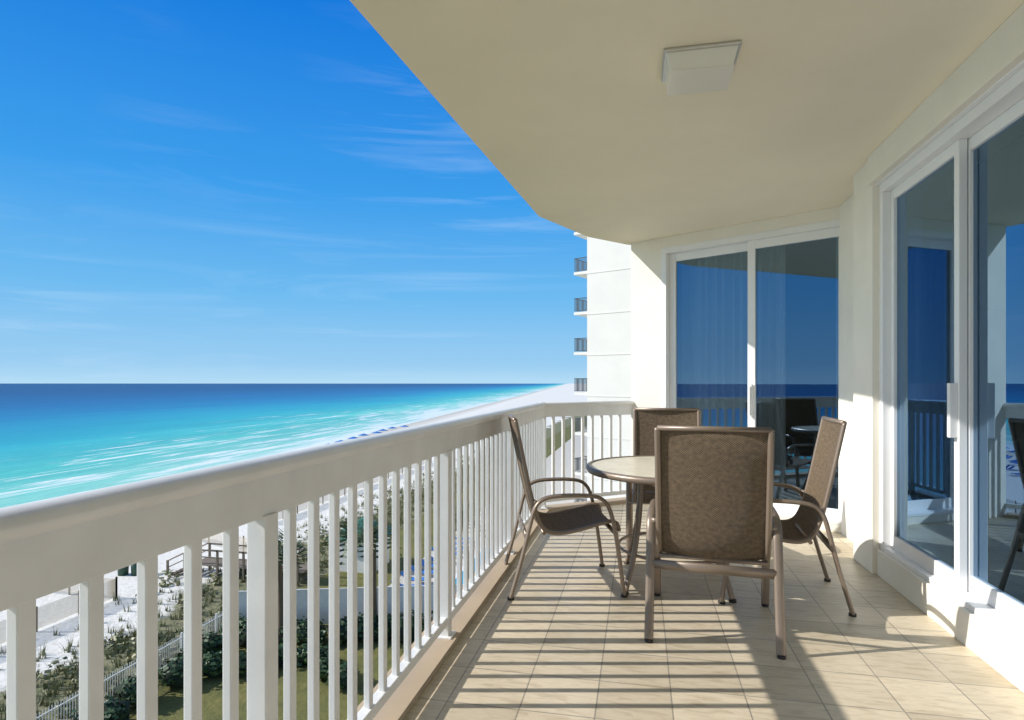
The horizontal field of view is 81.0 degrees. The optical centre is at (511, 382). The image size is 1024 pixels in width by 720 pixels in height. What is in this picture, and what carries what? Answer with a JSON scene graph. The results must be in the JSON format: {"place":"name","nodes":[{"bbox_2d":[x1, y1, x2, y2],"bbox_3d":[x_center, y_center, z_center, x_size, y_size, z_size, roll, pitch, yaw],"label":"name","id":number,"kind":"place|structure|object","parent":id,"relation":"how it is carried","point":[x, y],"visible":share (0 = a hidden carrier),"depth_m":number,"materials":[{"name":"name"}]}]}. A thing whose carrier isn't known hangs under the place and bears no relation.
{"place":"outdoors","nodes":[
{"label":"outdoors","id":0,"kind":"place"},
{"bbox_2d":[0,383,563,507],"bbox_3d":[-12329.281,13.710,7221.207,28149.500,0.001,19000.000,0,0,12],"label":"sea water","id":1,"kind":"structure","parent":0,"point":[59,439],"depth_m":213.66,"materials":[{"name":"teal liquid"}]},
{"bbox_2d":[0,384,586,719],"bbox_3d":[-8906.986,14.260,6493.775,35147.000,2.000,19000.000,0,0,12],"label":"beach","id":2,"kind":"structure","parent":0,"point":[170,703],"depth_m":35.92,"materials":[{"name":"white sand"}]},
{"bbox_2d":[36,611,222,719],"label":"picket fence","id":3,"kind":"object","parent":2,"relation":"on","point":[181,636],"visible":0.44,"depth_m":25.72,"materials":[{"name":"white paint"}]},
{"bbox_2d":[0,458,431,643],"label":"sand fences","id":4,"kind":"object","parent":2,"relation":"on","point":[113,586],"visible":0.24,"depth_m":36.77,"materials":[{"name":"white wood"}]},
{"bbox_2d":[166,543,307,585],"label":"dune boardwalk stairs","id":5,"kind":"structure","parent":2,"relation":"on","point":[209,561],"depth_m":40.69,"materials":[{"name":"brown wood"}]},
{"bbox_2d":[0,446,485,719],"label":"dune grass","id":6,"kind":"structure","parent":2,"relation":"on","point":[118,638],"depth_m":30.90,"materials":[{"name":"green plant"}]},
{"bbox_2d":[59,609,433,719],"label":"hedge shrubs","id":7,"kind":"object","parent":2,"relation":"on","point":[171,674],"visible":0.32,"depth_m":27.12,"materials":[{"name":"green plant"}]},
{"bbox_2d":[246,529,307,643],"bbox_3d":[-12.020,10.430,30.785,3.953,5.659,3.235,0,0,12],"label":"palm tree","id":8,"kind":"object","parent":2,"relation":"on","point":[280,587],"visible":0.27,"depth_m":30.61,"materials":[{"name":"green plant"}]},
{"bbox_2d":[117,425,462,585],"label":"beach umbrellas","id":9,"kind":"object","parent":2,"relation":"on","point":[124,571],"visible":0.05,"depth_m":41.32,"materials":[{"name":"blue fabric"}]},
{"bbox_2d":[322,515,363,564],"bbox_3d":[-10.004,10.639,36.314,3.863,5.243,3.521,0,0,12],"label":"palm tree","id":10,"kind":"object","parent":2,"relation":"on","point":[344,534],"visible":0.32,"depth_m":36.07,"materials":[{"name":"green plant"}]},
{"bbox_2d":[239,584,462,623],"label":"wall","id":11,"kind":"structure","parent":2,"relation":"on","point":[301,603],"depth_m":32.92,"materials":[{"name":"white paint"}]},
{"bbox_2d":[342,517,401,616],"bbox_3d":[-7.409,10.217,32.389,3.644,6.087,3.477,0,0,12],"label":"palm tree","id":12,"kind":"object","parent":2,"relation":"on","point":[375,537],"visible":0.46,"depth_m":32.28,"materials":[{"name":"green plant"}]},
{"bbox_2d":[455,501,485,541],"bbox_3d":[-2.884,10.252,37.014,3.474,6.015,3.637,0,0,1],"label":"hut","id":13,"kind":"object","parent":2,"relation":"on","point":[462,521],"visible":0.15,"depth_m":37.06,"materials":[{"name":"white"}]},
{"bbox_2d":[455,546,485,583],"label":"swimming pool","id":14,"kind":"structure","parent":2,"relation":"on","point":[462,567],"depth_m":42.35,"materials":[{"name":"teal liquid"}]},
{"bbox_2d":[574,232,630,501],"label":"building wing","id":15,"kind":"structure","parent":2,"relation":"on","point":[607,276],"depth_m":43.84,"materials":[{"name":"white paint"}]},
{"bbox_2d":[0,0,586,383],"label":"sky","id":16,"kind":"structure","parent":0,"point":[192,191],"materials":[{"name":"blue"}]},
{"bbox_2d":[327,517,391,572],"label":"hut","id":17,"kind":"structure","parent":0,"point":[360,565],"depth_m":42.17,"materials":[{"name":"white paint"}]},
{"bbox_2d":[346,497,1023,719],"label":"balcony floor","id":18,"kind":"structure","parent":0,"point":[560,636],"depth_m":2.82,"materials":[{"name":"beige tile"}]},
{"bbox_2d":[0,401,633,719],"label":"balcony railing","id":19,"kind":"object","parent":18,"relation":"on","point":[86,541],"visible":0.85,"depth_m":1.60,"materials":[{"name":"white metal"}]},
{"bbox_2d":[504,414,627,600],"bbox_3d":[0.307,0.734,3.812,0.710,1.053,0.638,0,0,-4],"label":"sling chair","id":20,"kind":"object","parent":18,"relation":"on","point":[583,517],"visible":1,"depth_m":3.67,"materials":[{"name":"brown metal"}]},
{"bbox_2d":[586,455,736,602],"bbox_3d":[1.036,0.893,3.818,1.124,0.734,1.124,0,0,12],"label":"patio table","id":21,"kind":"object","parent":18,"relation":"on","point":[639,470],"visible":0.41,"depth_m":3.64,"materials":[{"name":"glass"}]},
{"bbox_2d":[626,408,700,550],"bbox_3d":[1.225,0.734,4.703,0.638,1.053,0.710,0,0,12],"label":"sling chair","id":22,"kind":"object","parent":18,"relation":"on","point":[646,421],"visible":0.28,"depth_m":4.98,"materials":[{"name":"brown fabric"}]},
{"bbox_2d":[644,425,786,659],"bbox_3d":[1.048,0.734,3.156,0.638,1.053,0.710,0,0,17],"label":"sling chair","id":23,"kind":"object","parent":18,"relation":"on","point":[712,501],"visible":1,"depth_m":2.92,"materials":[{"name":"brown fabric"}]},
{"bbox_2d":[631,206,840,532],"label":"wall","id":24,"kind":"structure","parent":18,"relation":"on","point":[708,323],"depth_m":5.99,"materials":[{"name":"paint"}]},
{"bbox_2d":[715,416,856,616],"bbox_3d":[1.604,0.734,3.626,0.710,1.053,0.638,0,0,16],"label":"sling chair","id":25,"kind":"object","parent":18,"relation":"on","point":[803,524],"visible":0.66,"depth_m":3.56,"materials":[{"name":"brown fabric"}]},
{"bbox_2d":[836,3,1023,692],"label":"wall","id":26,"kind":"structure","parent":18,"relation":"on","point":[906,409],"depth_m":3.84,"materials":[{"name":"paint"}]},
{"bbox_2d":[350,0,1023,244],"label":"ceiling","id":27,"kind":"structure","parent":0,"point":[570,115],"depth_m":3.09,"materials":[{"name":"paint"}]},
{"bbox_2d":[661,40,741,95],"bbox_3d":[0.865,-1.442,2.771,0.330,0.095,0.280,0,0,12],"label":"ceiling light","id":28,"kind":"object","parent":27,"relation":"attached to","point":[701,68],"visible":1,"depth_m":2.68,"materials":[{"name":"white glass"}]},
{"bbox_2d":[786,135,1023,602],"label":"sliding glass door","id":29,"kind":"structure","parent":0,"point":[810,334],"depth_m":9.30,"materials":[{"name":"glass"}]}
]}

